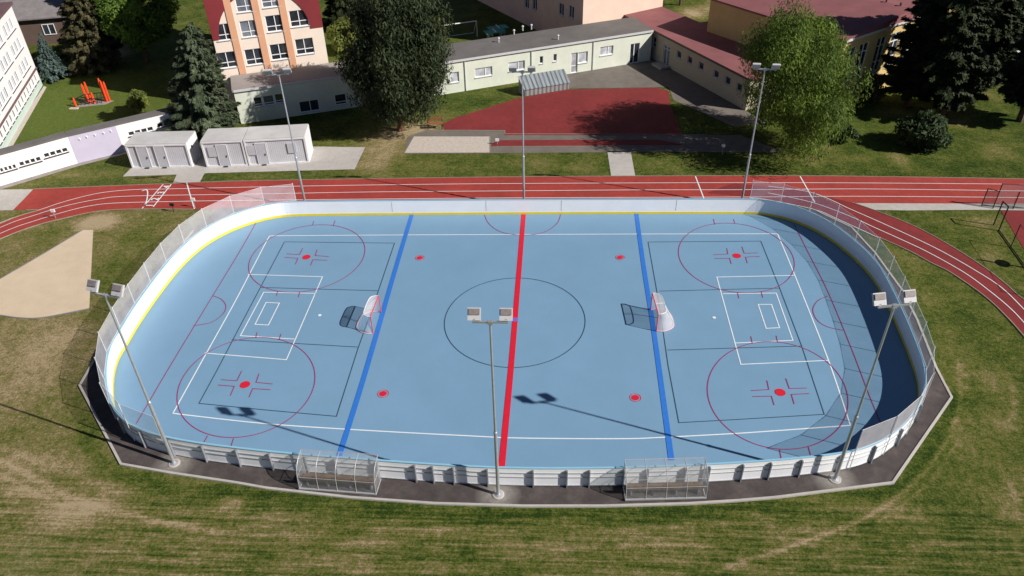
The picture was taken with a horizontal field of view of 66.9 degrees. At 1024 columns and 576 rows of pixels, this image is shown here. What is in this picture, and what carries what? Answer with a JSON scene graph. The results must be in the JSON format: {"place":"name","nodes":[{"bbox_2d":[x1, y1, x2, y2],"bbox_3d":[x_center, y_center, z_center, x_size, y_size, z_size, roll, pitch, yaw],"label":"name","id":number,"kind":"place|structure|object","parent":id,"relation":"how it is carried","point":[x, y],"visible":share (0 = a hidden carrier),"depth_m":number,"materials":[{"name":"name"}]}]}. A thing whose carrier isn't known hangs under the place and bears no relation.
{"place":"outdoors","nodes":[
{"label":"outdoors","id":0,"kind":"place"},
{"bbox_2d":[0,189,32,209],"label":"path","id":1,"kind":"structure","parent":0,"point":[11,199],"depth_m":50.52,"materials":[{"name":"concrete"}]},
{"bbox_2d":[7,86,45,146],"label":"gravel path","id":2,"kind":"structure","parent":0,"point":[24,121],"depth_m":60.85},
{"bbox_2d":[0,230,92,317],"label":"throwing sector path","id":3,"kind":"structure","parent":0,"point":[53,281],"depth_m":42.63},
{"bbox_2d":[0,151,126,189],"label":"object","id":4,"kind":"structure","parent":0,"point":[51,172],"depth_m":53.44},
{"bbox_2d":[124,146,364,182],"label":"paved walkway","id":5,"kind":"structure","parent":0,"point":[331,158],"depth_m":53.26,"materials":[{"name":"concrete"}]},
{"bbox_2d":[124,131,201,168],"bbox_3d":[-24.112,-9.570,53.705,4.194,1.790,2.144,-1,36,0],"label":"storage container","id":6,"kind":"object","parent":5,"relation":"on","point":[162,149],"visible":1,"depth_m":53.09,"materials":[{"name":"white metal"}]},
{"bbox_2d":[135,146,152,168],"bbox_3d":[-25.139,-8.919,52.952,0.750,1.635,0.178,-1,36,0],"label":"door","id":7,"kind":"structure","parent":6,"relation":"in","point":[142,152],"depth_m":52.94,"materials":[{"name":"white metal"}]},
{"bbox_2d":[153,146,169,167],"bbox_3d":[-23.939,-8.945,52.946,0.750,1.635,0.178,-1,36,0],"label":"door","id":8,"kind":"structure","parent":6,"relation":"in","point":[160,153],"depth_m":52.95,"materials":[{"name":"white metal"}]},
{"bbox_2d":[200,127,248,166],"bbox_3d":[-19.648,-9.714,53.621,2.827,1.940,2.186,-3,36,-2],"label":"storage container","id":9,"kind":"object","parent":5,"relation":"on","point":[222,147],"visible":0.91,"depth_m":52.91,"materials":[{"name":"white metal"}]},
{"bbox_2d":[215,144,230,166],"bbox_3d":[-19.695,-9.009,52.889,0.750,1.635,0.178,-3,36,-2],"label":"door","id":10,"kind":"structure","parent":9,"relation":"in","point":[222,152],"depth_m":52.88,"materials":[{"name":"white metal"}]},
{"bbox_2d":[243,124,312,165],"bbox_3d":[-16.159,-9.925,53.789,4.139,1.940,2.243,-4,36,-3],"label":"storage container","id":11,"kind":"object","parent":5,"relation":"on","point":[267,145],"visible":1,"depth_m":53.11,"materials":[{"name":"white metal"}]},
{"bbox_2d":[254,142,269,165],"bbox_3d":[-17.077,-9.144,52.983,0.750,1.635,0.178,-4,36,-3],"label":"door","id":12,"kind":"structure","parent":11,"relation":"in","point":[260,148],"depth_m":52.99,"materials":[{"name":"white metal"}]},
{"bbox_2d":[0,0,1023,575],"bbox_3d":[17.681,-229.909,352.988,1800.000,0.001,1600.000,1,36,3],"label":"ground","id":13,"kind":"structure","parent":0,"point":[76,498],"depth_m":32.09,"materials":[{"name":"green plant"}]},
{"bbox_2d":[0,1,42,148],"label":"white school block","id":14,"kind":"structure","parent":13,"relation":"on","point":[21,84],"depth_m":60.59,"materials":[{"name":"paint"}]},
{"bbox_2d":[0,59,7,73],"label":"window","id":15,"kind":"structure","parent":14,"relation":"in","point":[1,62],"depth_m":58.72,"materials":[{"name":"grey glass"}]},
{"bbox_2d":[0,91,8,105],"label":"window","id":16,"kind":"structure","parent":14,"relation":"in","point":[1,93],"depth_m":57.71,"materials":[{"name":"grey glass"}]},
{"bbox_2d":[2,55,10,69],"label":"window","id":17,"kind":"structure","parent":14,"relation":"in","point":[4,58],"depth_m":59.45,"materials":[{"name":"grey glass"}]},
{"bbox_2d":[3,86,11,100],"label":"window","id":18,"kind":"structure","parent":14,"relation":"in","point":[4,89],"depth_m":58.46,"materials":[{"name":"grey glass"}]},
{"bbox_2d":[8,79,15,93],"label":"window","id":19,"kind":"structure","parent":14,"relation":"in","point":[9,82],"depth_m":59.61,"materials":[{"name":"grey glass"}]},
{"bbox_2d":[0,0,70,45],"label":"grey roofed house","id":20,"kind":"structure","parent":13,"relation":"on","point":[34,17],"depth_m":73.92,"materials":[{"name":"tile"}]},
{"bbox_2d":[41,24,56,34],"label":"window","id":21,"kind":"structure","parent":20,"relation":"in","point":[48,29],"depth_m":74.13,"materials":[{"name":"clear glass"}]},
{"bbox_2d":[0,230,88,318],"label":"sector kerb","id":22,"kind":"structure","parent":13,"relation":"on","point":[45,316],"depth_m":40.52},
{"bbox_2d":[36,32,69,82],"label":"spruce tree","id":23,"kind":"object","parent":13,"relation":"on","point":[51,68],"visible":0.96,"depth_m":66.10,"materials":[{"name":"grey plant"}]},
{"bbox_2d":[56,0,123,76],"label":"spruce tree","id":24,"kind":"object","parent":13,"relation":"on","point":[92,50],"visible":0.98,"depth_m":66.58,"materials":[{"name":"green plant"}]},
{"bbox_2d":[69,78,112,109],"bbox_3d":[-33.935,-15.622,62.139,2.900,1.971,2.000,1,36,3],"label":"fitness station","id":25,"kind":"object","parent":13,"relation":"on","point":[89,101],"visible":1,"depth_m":62.55,"materials":[{"name":"orange metal"}]},
{"bbox_2d":[0,108,228,185],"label":"white annex","id":26,"kind":"object","parent":13,"relation":"on","point":[32,158],"visible":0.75,"depth_m":53.63,"materials":[{"name":"paint"}]},
{"bbox_2d":[91,0,180,61],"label":"leafy tree","id":27,"kind":"object","parent":13,"relation":"on","point":[134,25],"visible":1,"depth_m":66.82,"materials":[{"name":"green plant"}]},
{"bbox_2d":[125,89,149,113],"bbox_3d":[-29.395,-14.645,60.722,1.834,1.916,1.812,-30,45,-33],"label":"garden bush","id":28,"kind":"object","parent":13,"relation":"on","point":[138,100],"visible":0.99,"depth_m":60.44,"materials":[{"name":"green plant"}]},
{"bbox_2d":[164,22,241,139],"bbox_3d":[-22.733,-14.641,55.178,5.601,8.353,5.351,1,36,3],"label":"spruce tree","id":29,"kind":"object","parent":13,"relation":"on","point":[200,106],"visible":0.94,"depth_m":54.68,"materials":[{"name":"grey plant"}]},
{"bbox_2d":[203,0,328,101],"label":"orange school block","id":30,"kind":"structure","parent":13,"relation":"on","point":[251,36],"depth_m":59.28,"materials":[{"name":"paint"}]},
{"bbox_2d":[216,51,237,68],"bbox_3d":[-21.783,-17.418,59.294,1.440,1.258,0.197,-13,38,-15],"label":"window","id":31,"kind":"structure","parent":30,"relation":"in","point":[229,58],"depth_m":59.38,"materials":[{"name":"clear glass"}]},
{"bbox_2d":[217,23,236,41],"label":"window","id":32,"kind":"structure","parent":30,"relation":"in","point":[224,32],"depth_m":58.23,"materials":[{"name":"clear glass"}]},
{"bbox_2d":[235,0,255,13],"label":"window","id":33,"kind":"structure","parent":30,"relation":"in","point":[242,6],"depth_m":57.64,"materials":[{"name":"grey glass"}]},
{"bbox_2d":[239,20,259,38],"bbox_3d":[-19.791,-19.580,58.598,1.440,1.258,0.197,-13,38,-15],"label":"window","id":34,"kind":"structure","parent":30,"relation":"in","point":[248,29],"depth_m":58.64,"materials":[{"name":"grey glass"}]},
{"bbox_2d":[244,48,265,65],"bbox_3d":[-19.849,-17.835,59.838,1.440,1.258,0.197,-13,38,-15],"label":"window","id":35,"kind":"structure","parent":30,"relation":"in","point":[253,56],"depth_m":59.89,"materials":[{"name":"black glass"}]},
{"bbox_2d":[261,0,281,8],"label":"window","id":36,"kind":"structure","parent":30,"relation":"in","point":[265,3],"depth_m":58.15,"materials":[{"name":"grey glass"}]},
{"bbox_2d":[264,15,286,32],"bbox_3d":[-17.998,-20.117,58.993,1.440,1.258,0.197,-13,38,-15],"label":"window","id":37,"kind":"structure","parent":30,"relation":"in","point":[273,23],"depth_m":59.03,"materials":[{"name":"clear glass"}]},
{"bbox_2d":[269,43,290,60],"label":"window","id":38,"kind":"structure","parent":30,"relation":"in","point":[278,51],"depth_m":60.31,"materials":[{"name":"black glass"}]},
{"bbox_2d":[288,10,309,27],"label":"window","id":39,"kind":"structure","parent":30,"relation":"in","point":[297,18],"depth_m":59.45,"materials":[{"name":"black glass"}]},
{"bbox_2d":[294,38,314,55],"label":"window","id":40,"kind":"structure","parent":30,"relation":"in","point":[304,46],"depth_m":60.73,"materials":[{"name":"black glass"}]},
{"bbox_2d":[321,0,361,29],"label":"spruce tree","id":41,"kind":"object","parent":13,"relation":"on","point":[334,9],"visible":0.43,"depth_m":75.26,"materials":[{"name":"green plant"}]},
{"bbox_2d":[326,16,357,51],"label":"garden tree","id":42,"kind":"object","parent":13,"relation":"on","point":[335,30],"visible":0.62,"depth_m":69.73,"materials":[{"name":"green plant"}]},
{"bbox_2d":[332,0,455,131],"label":"deciduous tree","id":43,"kind":"object","parent":13,"relation":"on","point":[385,80],"visible":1,"depth_m":52.14,"materials":[{"name":"green plant"}]},
{"bbox_2d":[427,117,442,127],"bbox_3d":[-5.712,-12.213,57.489,1.150,0.804,0.489,-1,36,0],"label":"park bench","id":44,"kind":"object","parent":13,"relation":"on","point":[435,119],"visible":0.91,"depth_m":57.47,"materials":[{"name":"brown wood"}]},
{"bbox_2d":[230,17,653,123],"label":"green building","id":45,"kind":"structure","parent":13,"relation":"on","point":[476,64],"depth_m":63.35,"materials":[{"name":"paint"}]},
{"bbox_2d":[253,97,263,107],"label":"window","id":46,"kind":"structure","parent":45,"relation":"in","point":[257,100],"depth_m":58.64,"materials":[{"name":"black glass"}]},
{"bbox_2d":[262,95,275,106],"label":"window","id":47,"kind":"structure","parent":45,"relation":"in","point":[268,100],"depth_m":58.83,"materials":[{"name":"grey glass"}]},
{"bbox_2d":[274,93,283,103],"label":"window","id":48,"kind":"structure","parent":45,"relation":"in","point":[278,97],"depth_m":58.99,"materials":[{"name":"black glass"}]},
{"bbox_2d":[299,99,320,113],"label":"window","id":49,"kind":"structure","parent":45,"relation":"in","point":[310,105],"depth_m":60.06,"materials":[{"name":"black glass"}]},
{"bbox_2d":[334,93,346,105],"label":"window","id":50,"kind":"structure","parent":45,"relation":"in","point":[339,98],"depth_m":60.55,"materials":[{"name":"black glass"}]},
{"bbox_2d":[450,72,459,83],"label":"window","id":51,"kind":"structure","parent":45,"relation":"in","point":[454,76],"depth_m":62.55,"materials":[{"name":"white glass"}]},
{"bbox_2d":[475,66,492,78],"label":"window","id":52,"kind":"structure","parent":45,"relation":"in","point":[479,72],"depth_m":63.18,"materials":[{"name":"white glass"}]},
{"bbox_2d":[508,60,525,72],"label":"window","id":53,"kind":"structure","parent":45,"relation":"in","point":[520,65],"depth_m":63.93,"materials":[{"name":"white glass"}]},
{"bbox_2d":[571,52,577,72],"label":"door","id":54,"kind":"structure","parent":45,"relation":"in","point":[574,56],"depth_m":65.64,"materials":[{"name":"white glass"}]},
{"bbox_2d":[578,51,587,63],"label":"window","id":55,"kind":"structure","parent":45,"relation":"in","point":[582,56],"depth_m":65.68,"materials":[{"name":"white glass"}]},
{"bbox_2d":[599,45,613,56],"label":"window","id":56,"kind":"structure","parent":45,"relation":"in","point":[604,51],"depth_m":66.15,"materials":[{"name":"white glass"}]},
{"bbox_2d":[629,43,639,63],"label":"door","id":57,"kind":"structure","parent":45,"relation":"in","point":[634,48],"depth_m":67.24,"materials":[{"name":"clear glass"}]},
{"bbox_2d":[405,136,489,152],"bbox_3d":[-4.488,-10.265,55.475,6.013,0.001,2.648,1,36,3],"label":"sand pit","id":58,"kind":"object","parent":13,"relation":"in","point":[444,144],"visible":1,"depth_m":55.45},
{"bbox_2d":[444,20,477,36],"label":"football goal","id":59,"kind":"object","parent":13,"relation":"on","point":[466,22],"visible":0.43,"depth_m":73.24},
{"bbox_2d":[483,28,505,37],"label":"tennis table","id":60,"kind":"object","parent":13,"relation":"on","point":[493,31],"visible":0.82,"depth_m":72.92,"materials":[{"name":"teal paint"}]},
{"bbox_2d":[487,24,508,36],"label":"tennis table","id":61,"kind":"object","parent":13,"relation":"on","point":[503,26],"visible":0.82,"depth_m":73.89,"materials":[{"name":"teal paint"}]},
{"bbox_2d":[0,175,1023,336],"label":"track kerb","id":62,"kind":"structure","parent":13,"relation":"on","point":[1002,312],"depth_m":49.87,"materials":[{"name":"concrete"}]},
{"bbox_2d":[78,209,952,507],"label":"apron kerb","id":63,"kind":"structure","parent":13,"relation":"on","point":[540,505],"depth_m":30.46,"materials":[{"name":"concrete"}]},
{"bbox_2d":[518,69,569,95],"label":"ribbed shed","id":64,"kind":"structure","parent":13,"relation":"on","point":[546,82],"depth_m":62.48,"materials":[{"name":"metal"}]},
{"bbox_2d":[478,0,662,30],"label":"pink back block","id":65,"kind":"structure","parent":13,"relation":"on","point":[538,15],"depth_m":70.97,"materials":[{"name":"clear concrete"}]},
{"bbox_2d":[558,2,563,16],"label":"window","id":66,"kind":"structure","parent":65,"relation":"in","point":[561,6],"depth_m":70.72,"materials":[{"name":"grey glass"}]},
{"bbox_2d":[568,5,573,19],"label":"window","id":67,"kind":"structure","parent":65,"relation":"in","point":[571,9],"depth_m":69.50,"materials":[{"name":"grey glass"}]},
{"bbox_2d":[460,130,706,146],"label":"pit kerb","id":68,"kind":"structure","parent":13,"relation":"on","point":[535,146],"depth_m":56.05,"materials":[{"name":"concrete"}]},
{"bbox_2d":[624,7,802,110],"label":"maroon roofed building","id":69,"kind":"structure","parent":13,"relation":"on","point":[693,50],"depth_m":63.95,"materials":[{"name":"paint"}]},
{"bbox_2d":[663,45,669,64],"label":"door","id":70,"kind":"structure","parent":69,"relation":"in","point":[666,48],"depth_m":66.60,"materials":[{"name":"grey glass"}]},
{"bbox_2d":[736,0,874,171],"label":"birch tree","id":71,"kind":"object","parent":13,"relation":"on","point":[812,99],"visible":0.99,"depth_m":48.88,"materials":[{"name":"green plant"}]},
{"bbox_2d":[707,0,955,100],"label":"sports hall","id":72,"kind":"structure","parent":13,"relation":"on","point":[871,28],"depth_m":59.72,"materials":[{"name":"yellow concrete"}]},
{"bbox_2d":[840,46,855,82],"bbox_3d":[24.914,-16.527,57.557,1.160,2.737,0.197,-23,42,-27],"label":"window","id":73,"kind":"structure","parent":72,"relation":"in","point":[852,52],"depth_m":57.37,"materials":[{"name":"black glass"}]},
{"bbox_2d":[852,42,868,78],"bbox_3d":[26.164,-17.058,58.234,1.160,2.737,0.197,-23,42,-27],"label":"window","id":74,"kind":"structure","parent":72,"relation":"in","point":[863,47],"depth_m":58.20,"materials":[{"name":"black glass"}]},
{"bbox_2d":[870,36,886,72],"bbox_3d":[27.933,-17.809,59.194,1.160,2.737,0.197,-23,42,-27],"label":"window","id":75,"kind":"structure","parent":72,"relation":"in","point":[881,41],"depth_m":59.31,"materials":[{"name":"black glass"}]},
{"bbox_2d":[883,31,899,68],"bbox_3d":[29.374,-18.421,59.975,1.160,2.737,0.197,-23,42,-27],"label":"window","id":76,"kind":"structure","parent":72,"relation":"in","point":[893,42],"depth_m":59.80,"materials":[{"name":"white glass"}]},
{"bbox_2d":[829,121,859,144],"bbox_3d":[23.173,-10.813,54.200,1.868,1.461,2.117,-23,42,-27],"label":"garden bush","id":77,"kind":"object","parent":13,"relation":"on","point":[854,133],"visible":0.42,"depth_m":53.86,"materials":[{"name":"green plant"}]},
{"bbox_2d":[708,183,1023,333],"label":"track bend","id":78,"kind":"object","parent":13,"relation":"on","point":[1003,297],"visible":0.98,"depth_m":44.59,"materials":[{"name":"red rubber"}]},
{"bbox_2d":[854,72,885,100],"bbox_3d":[27.611,-15.533,59.688,2.879,2.225,2.717,-23,41,-27],"label":"garden bush","id":79,"kind":"object","parent":13,"relation":"on","point":[877,83],"visible":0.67,"depth_m":58.96,"materials":[{"name":"green plant"}]},
{"bbox_2d":[878,0,951,106],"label":"dark conifer","id":80,"kind":"object","parent":13,"relation":"on","point":[924,13],"visible":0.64,"depth_m":56.44,"materials":[{"name":"plant"}]},
{"bbox_2d":[892,109,953,153],"bbox_3d":[28.176,-10.802,52.978,4.235,2.772,3.762,1,36,3],"label":"evergreen bush","id":81,"kind":"object","parent":13,"relation":"on","point":[925,130],"visible":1,"depth_m":52.38,"materials":[{"name":"green plant"}]},
{"bbox_2d":[904,0,1003,115],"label":"dark conifer","id":82,"kind":"object","parent":13,"relation":"on","point":[967,23],"visible":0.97,"depth_m":54.28,"materials":[{"name":"plant"}]},
{"bbox_2d":[962,0,1023,92],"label":"dark conifer","id":83,"kind":"object","parent":13,"relation":"on","point":[1008,26],"visible":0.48,"depth_m":58.77,"materials":[{"name":"green plant"}]},
{"bbox_2d":[993,201,1008,230],"bbox_3d":[28.188,-4.155,44.718,0.072,1.634,0.661,-2,36,-1],"label":"gate frame","id":84,"kind":"object","parent":13,"relation":"on","point":[998,214],"visible":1,"depth_m":44.63,"materials":[{"name":"black metal"}]},
{"bbox_2d":[997,32,1023,122],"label":"dark conifer","id":85,"kind":"object","parent":13,"relation":"on","point":[1011,89],"visible":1,"depth_m":54.59,"materials":[{"name":"green plant"}]},
{"bbox_2d":[999,224,1023,264],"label":"side fence","id":86,"kind":"object","parent":13,"relation":"on","point":[1012,242],"visible":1,"depth_m":43.17,"materials":[{"name":"black metal"}]},
{"bbox_2d":[1016,1,1023,49],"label":"dark conifer","id":87,"kind":"object","parent":13,"relation":"on","point":[1021,20],"visible":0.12,"depth_m":67.52,"materials":[{"name":"green plant"}]},
{"bbox_2d":[0,176,1023,237],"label":"running track","id":88,"kind":"structure","parent":0,"point":[64,202],"depth_m":49.84,"materials":[{"name":"red rubber"}]},
{"bbox_2d":[81,207,949,503],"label":"apron pavement","id":89,"kind":"structure","parent":0,"point":[887,465],"depth_m":30.95,"materials":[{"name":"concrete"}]},
{"bbox_2d":[86,279,179,467],"bbox_3d":[-14.010,3.567,29.337,1.470,9.113,0.545,9,38,14],"label":"light pole","id":90,"kind":"object","parent":89,"relation":"on","point":[117,291],"visible":1,"depth_m":27.95,"materials":[{"name":"metal"}]},
{"bbox_2d":[263,67,305,200],"bbox_3d":[-12.975,-8.620,45.876,1.470,9.113,0.545,-5,37,-5],"label":"light pole","id":91,"kind":"object","parent":89,"relation":"on","point":[268,72],"visible":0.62,"depth_m":44.65,"materials":[{"name":"metal"}]},
{"bbox_2d":[296,449,380,494],"bbox_3d":[-6.840,7.265,30.566,3.140,1.364,0.944,3,37,6],"label":"team shelter","id":92,"kind":"object","parent":89,"relation":"on","point":[331,478],"visible":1,"depth_m":30.48,"materials":[{"name":"grey"}]},
{"bbox_2d":[467,307,512,499],"bbox_3d":[-0.627,4.426,27.715,1.470,9.113,0.545,1,36,3],"label":"light pole","id":93,"kind":"object","parent":89,"relation":"on","point":[505,315],"visible":1,"depth_m":25.86,"materials":[{"name":"metal"}]},
{"bbox_2d":[509,66,535,198],"bbox_3d":[0.651,-8.613,45.402,1.470,9.113,0.545,1,36,3],"label":"light pole","id":94,"kind":"object","parent":89,"relation":"on","point":[513,69],"visible":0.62,"depth_m":44.52,"materials":[{"name":"metal"}]},
{"bbox_2d":[623,457,707,500],"bbox_3d":[5.918,7.394,29.956,3.140,1.364,0.944,-1,36,0],"label":"team shelter","id":95,"kind":"object","parent":89,"relation":"on","point":[697,486],"visible":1,"depth_m":29.92,"materials":[{"name":"grey"}]},
{"bbox_2d":[741,63,780,197],"bbox_3d":[13.974,-8.654,45.003,1.470,9.113,0.545,4,37,8],"label":"light pole","id":96,"kind":"object","parent":89,"relation":"on","point":[756,66],"visible":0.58,"depth_m":43.73,"materials":[{"name":"metal"}]},
{"bbox_2d":[829,289,916,483],"bbox_3d":[12.662,3.893,27.986,1.470,9.113,0.545,-5,37,-5],"label":"light pole","id":97,"kind":"object","parent":89,"relation":"on","point":[880,301],"visible":1,"depth_m":26.34,"materials":[{"name":"metal"}]},
{"bbox_2d":[114,214,917,466],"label":"rink floor","id":98,"kind":"structure","parent":0,"point":[767,345],"depth_m":37.63,"materials":[{"name":"plastic"}]},
{"bbox_2d":[356,295,381,333],"bbox_3d":[-7.296,1.294,38.867,1.024,1.092,1.828,2,37,5],"label":"hockey goal","id":99,"kind":"object","parent":98,"relation":"on","point":[372,311],"visible":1,"depth_m":38.64,"materials":[{"name":"white paint"}]},
{"bbox_2d":[104,198,926,488],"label":"rink boards","id":100,"kind":"object","parent":98,"relation":"on","point":[740,471],"visible":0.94,"depth_m":35.44,"materials":[{"name":"plastic"}]},
{"bbox_2d":[94,183,295,452],"bbox_3d":[-16.320,0.283,39.571,5.490,2.190,19.336,1,36,3],"label":"safety net","id":101,"kind":"object","parent":100,"relation":"attached to","point":[132,306],"visible":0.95,"depth_m":36.95,"materials":[{"name":"white"}]},
{"bbox_2d":[750,180,935,468],"bbox_3d":[16.477,0.455,38.194,5.419,2.220,19.910,1,36,3],"label":"safety net","id":102,"kind":"object","parent":100,"relation":"attached to","point":[908,319],"visible":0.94,"depth_m":34.81,"materials":[{"name":"white"}]},
{"bbox_2d":[650,293,673,331],"bbox_3d":[7.558,1.168,38.531,1.024,1.092,1.828,-2,36,0],"label":"hockey goal","id":103,"kind":"object","parent":98,"relation":"on","point":[661,309],"visible":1,"depth_m":38.32,"materials":[{"name":"white paint"}]},
{"bbox_2d":[443,88,680,134],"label":"play court pavement","id":104,"kind":"structure","parent":0,"point":[630,111],"depth_m":59.16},
{"bbox_2d":[491,139,683,145],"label":"run up path","id":105,"kind":"structure","parent":0,"point":[576,142],"depth_m":55.25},
{"bbox_2d":[404,130,786,153],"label":"pit pavement","id":106,"kind":"structure","parent":0,"point":[713,143],"depth_m":54.87,"materials":[{"name":"concrete"}]},
{"bbox_2d":[608,151,634,175],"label":"path","id":107,"kind":"structure","parent":0,"point":[620,163],"depth_m":52.59,"materials":[{"name":"concrete"}]},
{"bbox_2d":[567,58,764,126],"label":"yard pavement","id":108,"kind":"structure","parent":0,"point":[684,90],"depth_m":63.71,"materials":[{"name":"concrete"}]},
{"bbox_2d":[857,203,1023,209],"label":"side path","id":109,"kind":"structure","parent":0,"point":[916,206],"depth_m":47.23,"materials":[{"name":"concrete"}]},
{"bbox_2d":[981,183,1023,208],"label":"ball stop fence","id":110,"kind":"object","parent":109,"relation":"on","point":[1013,207],"visible":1,"depth_m":46.62,"materials":[{"name":"black metal"}]},
{"bbox_2d":[1001,210,1023,247],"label":"corner court pavement","id":111,"kind":"structure","parent":0,"point":[1015,219],"depth_m":45.69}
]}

